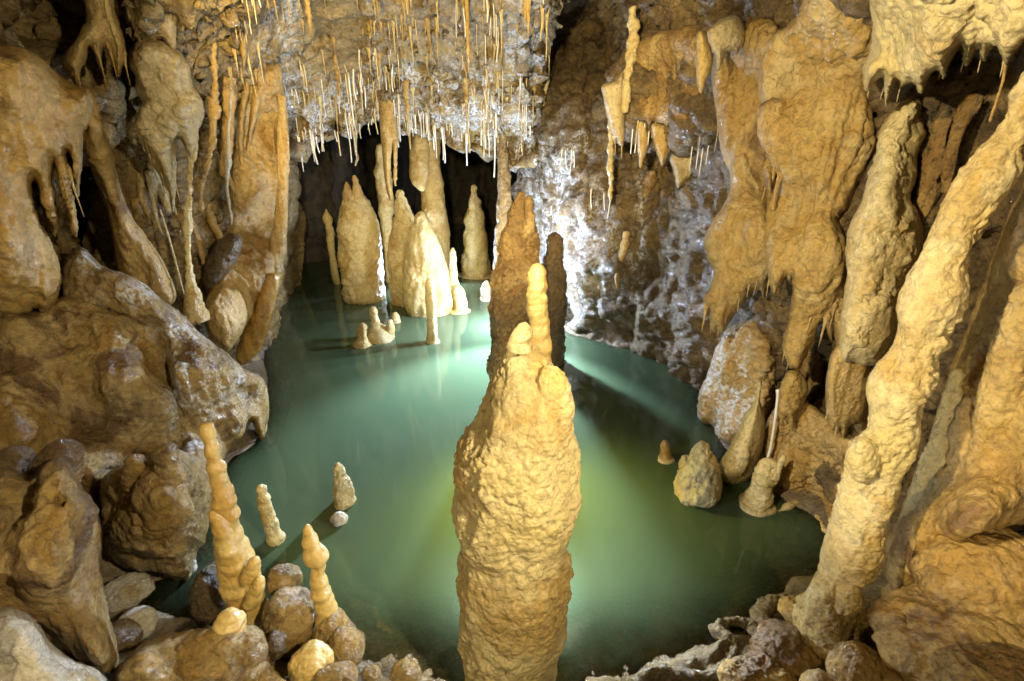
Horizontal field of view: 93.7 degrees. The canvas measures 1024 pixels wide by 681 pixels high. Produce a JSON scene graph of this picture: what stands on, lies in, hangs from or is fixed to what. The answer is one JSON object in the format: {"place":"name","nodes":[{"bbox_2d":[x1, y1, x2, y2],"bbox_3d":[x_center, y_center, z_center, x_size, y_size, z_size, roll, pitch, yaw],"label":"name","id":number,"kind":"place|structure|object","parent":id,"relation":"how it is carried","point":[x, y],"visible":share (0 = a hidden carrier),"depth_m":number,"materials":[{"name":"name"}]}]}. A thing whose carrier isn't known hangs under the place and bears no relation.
{"place":"outdoors","nodes":[
{"label":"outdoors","id":0,"kind":"place"},
{"bbox_2d":[0,0,306,364],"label":"cave wall","id":1,"kind":"structure","parent":0,"point":[47,31],"depth_m":3.25,"materials":[{"name":"stone"}]},
{"bbox_2d":[0,43,93,314],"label":"flowstone shelf","id":2,"kind":"object","parent":1,"relation":"attached to","point":[46,110],"visible":0.99,"depth_m":2.02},
{"bbox_2d":[62,0,125,84],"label":"flowstone","id":3,"kind":"object","parent":2,"relation":"on","point":[100,27],"visible":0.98,"depth_m":2.24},
{"bbox_2d":[83,87,176,304],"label":"rock ridge","id":4,"kind":"object","parent":2,"relation":"attached to","point":[137,255],"visible":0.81,"depth_m":2.84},
{"bbox_2d":[159,209,183,299],"bbox_3d":[-2.168,-0.529,3.077,0.020,0.611,0.014,0,22,0],"label":"stalactite","id":5,"kind":"object","parent":4,"relation":"attached to","point":[175,261],"visible":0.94,"depth_m":3.07},
{"bbox_2d":[130,197,142,219],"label":"stalactite","id":6,"kind":"object","parent":1,"relation":"attached to","point":[137,211],"visible":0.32,"depth_m":3.18},
{"bbox_2d":[136,172,157,228],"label":"stalactite","id":7,"kind":"object","parent":1,"relation":"attached to","point":[140,184],"visible":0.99,"depth_m":3.17},
{"bbox_2d":[144,170,162,231],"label":"stalactite","id":8,"kind":"object","parent":1,"relation":"attached to","point":[152,182],"visible":1,"depth_m":3.16},
{"bbox_2d":[147,162,171,213],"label":"stalactite","id":9,"kind":"object","parent":1,"relation":"attached to","point":[163,196],"visible":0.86,"depth_m":3.19},
{"bbox_2d":[192,220,204,264],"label":"stalactite","id":10,"kind":"object","parent":1,"relation":"attached to","point":[198,243],"visible":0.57,"depth_m":3.52},
{"bbox_2d":[206,202,223,242],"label":"stalactite","id":11,"kind":"object","parent":1,"relation":"attached to","point":[213,224],"visible":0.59,"depth_m":3.69},
{"bbox_2d":[217,117,235,192],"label":"stalactite","id":12,"kind":"object","parent":1,"relation":"attached to","point":[231,181],"visible":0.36,"depth_m":3.60},
{"bbox_2d":[205,62,289,365],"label":"pillar","id":13,"kind":"structure","parent":1,"relation":"attached to","point":[241,297],"depth_m":3.82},
{"bbox_2d":[202,232,242,293],"bbox_3d":[-2.159,-0.561,3.579,0.425,0.483,0.279,0,22,0],"label":"boulder","id":14,"kind":"object","parent":13,"relation":"on","point":[223,256],"visible":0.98,"depth_m":3.47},
{"bbox_2d":[121,0,569,172],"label":"cave ceiling","id":15,"kind":"structure","parent":0,"point":[202,26],"depth_m":4.25,"materials":[{"name":"stone"}]},
{"bbox_2d":[122,0,177,48],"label":"drapery","id":16,"kind":"object","parent":15,"relation":"hanging from","point":[168,30],"visible":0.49,"depth_m":2.36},
{"bbox_2d":[126,38,209,323],"bbox_3d":[-1.916,-0.836,2.823,0.671,1.616,0.348,19,29,38],"label":"flowstone","id":17,"kind":"object","parent":15,"relation":"hanging from","point":[170,112],"visible":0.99,"depth_m":2.50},
{"bbox_2d":[198,42,221,210],"bbox_3d":[-1.891,-1.323,2.967,0.347,1.021,0.076,0,22,0],"label":"stalactite","id":18,"kind":"object","parent":15,"relation":"hanging from","point":[214,110],"visible":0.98,"depth_m":2.93},
{"bbox_2d":[219,76,236,177],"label":"stalactite","id":19,"kind":"object","parent":15,"relation":"hanging from","point":[225,97],"visible":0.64,"depth_m":3.38},
{"bbox_2d":[223,79,232,224],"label":"stalactite","id":20,"kind":"object","parent":15,"relation":"hanging from","point":[228,163],"visible":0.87,"depth_m":3.49},
{"bbox_2d":[238,35,246,68],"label":"stalactite","id":21,"kind":"object","parent":15,"relation":"hanging from","point":[243,54],"visible":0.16,"depth_m":2.98},
{"bbox_2d":[237,82,249,166],"bbox_3d":[-2.033,-1.630,3.644,0.198,0.634,0.085,0,22,0],"label":"drapery","id":22,"kind":"object","parent":15,"relation":"hanging from","point":[242,106],"visible":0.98,"depth_m":3.61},
{"bbox_2d":[245,61,266,152],"bbox_3d":[-2.003,-1.914,3.683,0.345,1.084,0.127,0,22,0],"label":"drapery","id":23,"kind":"object","parent":15,"relation":"hanging from","point":[255,101],"visible":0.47,"depth_m":3.68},
{"bbox_2d":[331,37,340,95],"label":"stalactite","id":24,"kind":"object","parent":15,"relation":"hanging from","point":[335,59],"visible":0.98,"depth_m":4.20},
{"bbox_2d":[379,89,398,200],"bbox_3d":[-1.402,-2.309,5.516,0.228,1.367,0.165,0,22,0],"label":"stalactite","id":25,"kind":"object","parent":15,"relation":"hanging from","point":[388,128],"visible":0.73,"depth_m":5.45},
{"bbox_2d":[403,79,410,147],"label":"stalactite","id":26,"kind":"object","parent":15,"relation":"hanging from","point":[406,95],"visible":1,"depth_m":5.17},
{"bbox_2d":[409,133,429,190],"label":"stalactite","id":27,"kind":"object","parent":15,"relation":"hanging from","point":[419,153],"visible":0.87,"depth_m":6.75},
{"bbox_2d":[420,138,449,270],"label":"column","id":28,"kind":"structure","parent":15,"relation":"attached to","point":[433,207],"depth_m":7.20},
{"bbox_2d":[462,77,468,133],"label":"stalactite","id":29,"kind":"object","parent":15,"relation":"hanging from","point":[465,88],"visible":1,"depth_m":4.87},
{"bbox_2d":[464,0,469,72],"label":"stalactite","id":30,"kind":"object","parent":15,"relation":"hanging from","point":[466,2],"visible":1,"depth_m":3.33},
{"bbox_2d":[492,134,512,269],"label":"column","id":31,"kind":"structure","parent":15,"relation":"attached to","point":[504,201],"depth_m":5.97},
{"bbox_2d":[297,121,516,263],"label":"cave opening","id":32,"kind":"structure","parent":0,"point":[322,183],"depth_m":10.17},
{"bbox_2d":[99,215,894,680],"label":"cave floor","id":33,"kind":"structure","parent":0,"point":[611,649],"depth_m":2.17,"materials":[{"name":"stone"}]},
{"bbox_2d":[0,606,108,680],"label":"boulder","id":34,"kind":"object","parent":33,"relation":"on","point":[29,651],"visible":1,"depth_m":1.24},
{"bbox_2d":[0,438,118,678],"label":"boulder","id":35,"kind":"object","parent":33,"relation":"on","point":[51,576],"visible":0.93,"depth_m":1.45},
{"bbox_2d":[111,618,143,653],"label":"rock","id":36,"kind":"object","parent":33,"relation":"on","point":[128,632],"visible":0.57,"depth_m":1.94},
{"bbox_2d":[104,571,154,611],"bbox_3d":[-1.829,1.183,2.262,0.250,0.147,0.197,0,22,0],"label":"rock","id":37,"kind":"object","parent":33,"relation":"on","point":[127,590],"visible":0.74,"depth_m":2.22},
{"bbox_2d":[0,247,268,516],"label":"flowstone","id":38,"kind":"object","parent":33,"relation":"on","point":[107,369],"visible":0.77,"depth_m":2.51,"materials":[{"name":"stone"}]},
{"bbox_2d":[117,605,158,640],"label":"rock","id":39,"kind":"object","parent":33,"relation":"on","point":[146,618],"visible":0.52,"depth_m":2.04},
{"bbox_2d":[99,442,211,580],"bbox_3d":[-1.717,0.878,2.382,1.012,1.200,0.473,17,28,35],"label":"boulder","id":40,"kind":"object","parent":33,"relation":"on","point":[155,506],"visible":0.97,"depth_m":2.04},
{"bbox_2d":[112,607,273,680],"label":"boulder","id":41,"kind":"object","parent":33,"relation":"on","point":[230,645],"visible":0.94,"depth_m":1.65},
{"bbox_2d":[188,561,226,625],"bbox_3d":[-1.369,1.164,2.221,0.192,0.299,0.251,0,22,0],"label":"rock","id":42,"kind":"object","parent":33,"relation":"on","point":[207,604],"visible":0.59,"depth_m":2.12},
{"bbox_2d":[199,422,267,627],"bbox_3d":[-1.137,0.846,1.945,0.169,1.144,0.253,-15,27,-33],"label":"stalagmite","id":43,"kind":"object","parent":33,"relation":"on","point":[241,580],"visible":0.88,"depth_m":1.93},
{"bbox_2d":[242,661,285,680],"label":"rock","id":44,"kind":"object","parent":33,"relation":"on","point":[265,671],"visible":0.52,"depth_m":1.69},
{"bbox_2d":[267,630,285,659],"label":"rock","id":45,"kind":"object","parent":33,"relation":"on","point":[276,640],"visible":0.96,"depth_m":1.86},
{"bbox_2d":[260,586,315,658],"bbox_3d":[-0.951,1.194,2.052,0.243,0.289,0.266,0,22,0],"label":"rock","id":46,"kind":"object","parent":33,"relation":"on","point":[289,612],"visible":0.72,"depth_m":1.98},
{"bbox_2d":[267,563,302,596],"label":"rock","id":47,"kind":"object","parent":46,"relation":"on","point":[286,575],"visible":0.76,"depth_m":2.12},
{"bbox_2d":[287,639,333,680],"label":"rock","id":48,"kind":"object","parent":33,"relation":"on","point":[309,660],"visible":0.94,"depth_m":1.77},
{"bbox_2d":[301,524,356,643],"bbox_3d":[-0.764,1.071,1.973,0.197,0.784,0.196,0,22,0],"label":"stalagmite","id":49,"kind":"object","parent":33,"relation":"on","point":[331,617],"visible":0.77,"depth_m":1.93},
{"bbox_2d":[314,660,358,680],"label":"rock","id":50,"kind":"object","parent":33,"relation":"on","point":[347,670],"visible":1,"depth_m":1.72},
{"bbox_2d":[328,626,365,665],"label":"rock","id":51,"kind":"object","parent":33,"relation":"on","point":[345,643],"visible":0.7,"depth_m":1.91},
{"bbox_2d":[361,664,380,680],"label":"rock","id":52,"kind":"object","parent":33,"relation":"on","point":[371,672],"visible":1,"depth_m":1.86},
{"bbox_2d":[350,607,396,635],"bbox_3d":[-0.582,1.301,2.208,0.469,0.057,0.088,16,27,33],"label":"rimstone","id":53,"kind":"object","parent":33,"relation":"on","point":[380,624],"visible":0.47,"depth_m":2.19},
{"bbox_2d":[390,657,421,680],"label":"rock","id":54,"kind":"object","parent":33,"relation":"on","point":[407,669],"visible":1,"depth_m":1.81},
{"bbox_2d":[541,232,567,366],"bbox_3d":[0.400,-0.152,4.662,0.298,1.786,0.294,0,22,0],"label":"stalagmite","id":55,"kind":"object","parent":33,"relation":"on","point":[552,261],"visible":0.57,"depth_m":4.42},
{"bbox_2d":[637,615,748,680],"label":"rimstone","id":56,"kind":"object","parent":33,"relation":"on","point":[718,630],"visible":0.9,"depth_m":1.93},
{"bbox_2d":[697,319,775,443],"bbox_3d":[1.603,0.304,3.426,0.559,1.006,0.731,-11,25,-26],"label":"boulder","id":57,"kind":"object","parent":33,"relation":"on","point":[743,361],"visible":0.66,"depth_m":3.21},
{"bbox_2d":[719,379,764,484],"bbox_3d":[1.434,0.599,2.972,0.360,0.827,0.199,-18,28,-37],"label":"stalagmite","id":58,"kind":"object","parent":33,"relation":"on","point":[739,461],"visible":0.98,"depth_m":2.87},
{"bbox_2d":[767,389,778,456],"bbox_3d":[1.546,0.515,2.853,0.055,0.509,0.027,0,22,0],"label":"soda straw","id":59,"kind":"object","parent":58,"relation":"attached to","point":[773,428],"visible":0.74,"depth_m":2.84,"materials":[{"name":"stone"}]},
{"bbox_2d":[717,650,796,680],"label":"rock","id":60,"kind":"object","parent":33,"relation":"on","point":[752,665],"visible":0.98,"depth_m":1.78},
{"bbox_2d":[739,455,785,516],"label":"stalagmite","id":61,"kind":"object","parent":33,"relation":"on","point":[756,498],"visible":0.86,"depth_m":2.78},
{"bbox_2d":[745,594,793,635],"bbox_3d":[1.175,1.225,2.167,0.363,0.070,0.140,-12,25,-28],"label":"rock","id":62,"kind":"object","parent":33,"relation":"on","point":[762,609],"visible":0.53,"depth_m":2.15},
{"bbox_2d":[777,594,796,623],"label":"rock","id":63,"kind":"object","parent":33,"relation":"on","point":[785,604],"visible":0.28,"depth_m":2.08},
{"bbox_2d":[749,618,825,677],"bbox_3d":[1.088,1.208,1.888,0.261,0.143,0.242,16,27,34],"label":"rock","id":64,"kind":"object","parent":33,"relation":"on","point":[785,644],"visible":0.62,"depth_m":1.84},
{"bbox_2d":[764,401,867,517],"bbox_3d":[1.822,0.707,2.868,0.400,0.899,0.656,-11,25,-25],"label":"flowstone","id":65,"kind":"object","parent":33,"relation":"on","point":[808,445],"visible":0.46,"depth_m":2.81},
{"bbox_2d":[799,668,832,680],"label":"rock","id":66,"kind":"object","parent":33,"relation":"on","point":[818,674],"visible":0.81,"depth_m":1.66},
{"bbox_2d":[825,640,888,680],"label":"rock","id":67,"kind":"object","parent":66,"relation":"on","point":[851,660],"visible":0.94,"depth_m":1.61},
{"bbox_2d":[882,669,907,680],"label":"rock","id":68,"kind":"object","parent":67,"relation":"on","point":[891,675],"visible":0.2,"depth_m":1.56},
{"bbox_2d":[881,582,904,596],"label":"rock","id":69,"kind":"object","parent":33,"relation":"on","point":[887,586],"visible":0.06,"depth_m":1.90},
{"bbox_2d":[865,582,1023,680],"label":"rock","id":70,"kind":"object","parent":69,"relation":"on","point":[913,629],"visible":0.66,"depth_m":1.53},
{"bbox_2d":[907,527,1023,626],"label":"rock","id":71,"kind":"object","parent":70,"relation":"on","point":[982,572],"visible":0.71,"depth_m":1.54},
{"bbox_2d":[932,641,1023,680],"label":"rock","id":72,"kind":"object","parent":70,"relation":"on","point":[990,661],"visible":0.99,"depth_m":1.39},
{"bbox_2d":[792,71,1023,660],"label":"column","id":73,"kind":"structure","parent":33,"relation":"on","point":[902,382],"depth_m":1.45,"materials":[{"name":"stone"}]},
{"bbox_2d":[885,181,1023,588],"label":"flowstone","id":74,"kind":"object","parent":33,"relation":"on","point":[968,479],"visible":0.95,"depth_m":1.58,"materials":[{"name":"stone"}]},
{"bbox_2d":[190,224,818,622],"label":"pool water","id":75,"kind":"structure","parent":0,"point":[384,424],"depth_m":3.20,"materials":[{"name":"green liquid"}]},
{"bbox_2d":[255,484,285,546],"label":"stalagmite","id":76,"kind":"object","parent":75,"relation":"in","point":[275,534],"visible":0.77,"depth_m":2.55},
{"bbox_2d":[322,209,339,284],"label":"stalagmite","id":77,"kind":"object","parent":75,"relation":"in","point":[327,218],"visible":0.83,"depth_m":7.24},
{"bbox_2d":[330,511,347,526],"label":"rock","id":78,"kind":"object","parent":75,"relation":"in","point":[338,518],"visible":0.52,"depth_m":2.73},
{"bbox_2d":[333,462,356,510],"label":"stalagmite","id":79,"kind":"object","parent":75,"relation":"in","point":[344,497],"visible":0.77,"depth_m":2.83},
{"bbox_2d":[336,175,385,304],"bbox_3d":[-2.059,-1.096,6.545,0.616,2.202,0.608,0,22,0],"label":"stalagmite","id":80,"kind":"object","parent":75,"relation":"in","point":[360,259],"visible":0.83,"depth_m":6.29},
{"bbox_2d":[352,306,394,348],"bbox_3d":[-1.502,-0.070,5.261,0.333,0.594,0.506,9,24,21],"label":"stalagmite cluster","id":81,"kind":"object","parent":75,"relation":"in","point":[377,332],"visible":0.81,"depth_m":5.22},
{"bbox_2d":[373,143,393,282],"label":"column","id":82,"kind":"structure","parent":75,"relation":"in","point":[385,209],"depth_m":7.10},
{"bbox_2d":[387,189,414,306],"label":"stalagmite","id":83,"kind":"object","parent":75,"relation":"in","point":[402,220],"visible":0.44,"depth_m":6.19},
{"bbox_2d":[401,211,452,317],"bbox_3d":[-1.086,-0.728,6.157,0.648,1.818,0.642,0,22,0],"label":"stalagmite","id":84,"kind":"object","parent":75,"relation":"in","point":[423,259],"visible":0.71,"depth_m":5.88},
{"bbox_2d":[425,278,439,344],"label":"stalagmite","id":85,"kind":"object","parent":75,"relation":"in","point":[431,315],"visible":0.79,"depth_m":5.10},
{"bbox_2d":[449,247,470,314],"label":"stalagmite","id":86,"kind":"object","parent":75,"relation":"in","point":[460,303],"visible":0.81,"depth_m":6.16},
{"bbox_2d":[458,184,490,278],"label":"stalagmite","id":87,"kind":"object","parent":75,"relation":"in","point":[475,262],"visible":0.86,"depth_m":7.66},
{"bbox_2d":[480,280,491,301],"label":"stalagmite","id":88,"kind":"object","parent":75,"relation":"in","point":[485,291],"visible":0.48,"depth_m":6.63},
{"bbox_2d":[486,191,540,380],"bbox_3d":[0.033,0.084,3.916,0.497,2.503,0.502,0,22,0],"label":"stalagmite","id":89,"kind":"object","parent":75,"relation":"in","point":[519,245],"visible":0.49,"depth_m":3.52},
{"bbox_2d":[451,322,581,680],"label":"stalagmite","id":90,"kind":"object","parent":75,"relation":"in","point":[516,503],"visible":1,"depth_m":1.43,"materials":[{"name":"stone"}]},
{"bbox_2d":[526,263,551,361],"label":"stalagmite","id":91,"kind":"object","parent":90,"relation":"on","point":[537,307],"visible":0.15,"depth_m":1.55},
{"bbox_2d":[658,440,674,464],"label":"stalagmite","id":92,"kind":"object","parent":75,"relation":"in","point":[665,456],"visible":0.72,"depth_m":3.26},
{"bbox_2d":[673,440,721,507],"bbox_3d":[1.143,0.881,2.925,0.293,0.630,0.277,0,22,0],"label":"stalagmite","id":93,"kind":"object","parent":75,"relation":"in","point":[697,481],"visible":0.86,"depth_m":2.81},
{"bbox_2d":[778,500,826,533],"bbox_3d":[1.728,1.015,2.812,0.192,0.044,0.264,-20,30,-41],"label":"rimstone","id":94,"kind":"object","parent":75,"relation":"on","point":[790,505],"visible":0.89,"depth_m":2.84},
{"bbox_2d":[604,0,744,155],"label":"rock overhang","id":95,"kind":"object","parent":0,"point":[698,110],"visible":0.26,"depth_m":3.22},
{"bbox_2d":[606,122,613,200],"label":"stalactite","id":96,"kind":"object","parent":95,"relation":"hanging from","point":[610,152],"visible":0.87,"depth_m":4.11},
{"bbox_2d":[601,71,624,145],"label":"stalactite","id":97,"kind":"object","parent":95,"relation":"hanging from","point":[611,93],"visible":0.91,"depth_m":3.54},
{"bbox_2d":[620,6,640,113],"bbox_3d":[0.840,-1.977,3.404,0.096,0.671,0.101,16,27,35],"label":"stalactite","id":98,"kind":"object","parent":95,"relation":"attached to","point":[633,26],"depth_m":3.36},
{"bbox_2d":[636,122,648,167],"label":"stalactite","id":99,"kind":"object","parent":95,"relation":"hanging from","point":[642,141],"visible":0.85,"depth_m":3.70},
{"bbox_2d":[651,122,668,165],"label":"stalactite","id":100,"kind":"object","parent":95,"relation":"hanging from","point":[659,141],"visible":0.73,"depth_m":3.60},
{"bbox_2d":[634,24,712,125],"bbox_3d":[1.175,-1.748,3.278,0.469,0.690,0.948,-7,23,-17],"label":"drapery","id":101,"kind":"object","parent":95,"relation":"attached to","point":[661,53],"visible":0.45,"depth_m":3.23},
{"bbox_2d":[670,154,692,188],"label":"stalactite","id":102,"kind":"object","parent":95,"relation":"hanging from","point":[680,168],"visible":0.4,"depth_m":3.79},
{"bbox_2d":[695,30,712,93],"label":"stalactite","id":103,"kind":"object","parent":95,"relation":"hanging from","point":[704,60],"visible":0.99,"depth_m":2.52},
{"bbox_2d":[758,0,876,369],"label":"drapery","id":104,"kind":"object","parent":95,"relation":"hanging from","point":[822,141],"visible":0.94,"depth_m":2.15,"materials":[{"name":"stone"}]},
{"bbox_2d":[757,97,786,209],"bbox_3d":[1.223,-0.877,2.284,0.162,0.503,0.117,7,23,16],"label":"stalactite","id":105,"kind":"object","parent":104,"relation":"hanging from","point":[771,110],"visible":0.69,"depth_m":2.22},
{"bbox_2d":[777,370,808,430],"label":"stalactite","id":106,"kind":"object","parent":104,"relation":"hanging from","point":[793,391],"visible":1,"depth_m":2.63},
{"bbox_2d":[511,0,1023,535],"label":"cave wall","id":107,"kind":"structure","parent":0,"point":[651,306],"depth_m":4.49,"materials":[{"name":"stone"}]},
{"bbox_2d":[614,230,629,287],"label":"stalactite","id":108,"kind":"object","parent":107,"relation":"attached to","point":[624,243],"visible":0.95,"depth_m":4.60},
{"bbox_2d":[642,169,656,196],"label":"stalactite","id":109,"kind":"object","parent":107,"relation":"attached to","point":[649,182],"visible":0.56,"depth_m":4.52},
{"bbox_2d":[711,18,778,202],"bbox_3d":[1.322,-1.211,2.643,0.383,0.961,0.637,0,22,0],"label":"flowstone","id":110,"kind":"object","parent":107,"relation":"attached to","point":[735,80],"visible":0.49,"depth_m":2.56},
{"bbox_2d":[707,14,744,70],"bbox_3d":[1.069,-1.489,2.402,0.202,0.247,0.131,0,22,0],"label":"stalactite","id":111,"kind":"object","parent":110,"relation":"attached to","point":[726,34],"visible":1,"depth_m":2.35},
{"bbox_2d":[703,153,767,332],"bbox_3d":[1.339,-0.521,2.779,0.380,1.087,0.489,-8,24,-20],"label":"drapery","id":112,"kind":"object","parent":110,"relation":"hanging from","point":[734,237],"visible":0.84,"depth_m":2.67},
{"bbox_2d":[799,338,816,378],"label":"stalactite","id":113,"kind":"object","parent":107,"relation":"attached to","point":[805,368],"visible":0.16,"depth_m":3.18},
{"bbox_2d":[831,297,870,367],"bbox_3d":[1.727,-0.259,2.426,0.456,0.970,0.353,13,25,28],"label":"flowstone","id":114,"kind":"object","parent":107,"relation":"attached to","point":[836,320],"visible":0.03,"depth_m":2.37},
{"bbox_2d":[825,98,925,439],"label":"column","id":115,"kind":"structure","parent":107,"relation":"attached to","point":[885,238],"depth_m":1.88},
{"bbox_2d":[919,181,941,223],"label":"stalactite","id":116,"kind":"object","parent":107,"relation":"attached to","point":[933,195],"visible":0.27,"depth_m":1.92},
{"bbox_2d":[913,117,951,212],"bbox_3d":[1.655,-0.661,1.901,0.088,0.406,0.072,0,22,0],"label":"stalactite","id":117,"kind":"object","parent":107,"relation":"attached to","point":[929,175],"visible":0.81,"depth_m":1.87},
{"bbox_2d":[862,0,1023,121],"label":"flowstone","id":118,"kind":"object","parent":107,"relation":"attached to","point":[917,43],"visible":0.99,"depth_m":1.37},
{"bbox_2d":[941,91,983,192],"bbox_3d":[1.676,-0.740,1.809,0.067,0.356,0.062,0,22,0],"label":"stalactite","id":119,"kind":"object","parent":107,"relation":"attached to","point":[969,107],"visible":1,"depth_m":1.78},
{"bbox_2d":[854,597,875,642],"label":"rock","id":120,"kind":"object","parent":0,"point":[864,630],"visible":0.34,"depth_m":1.91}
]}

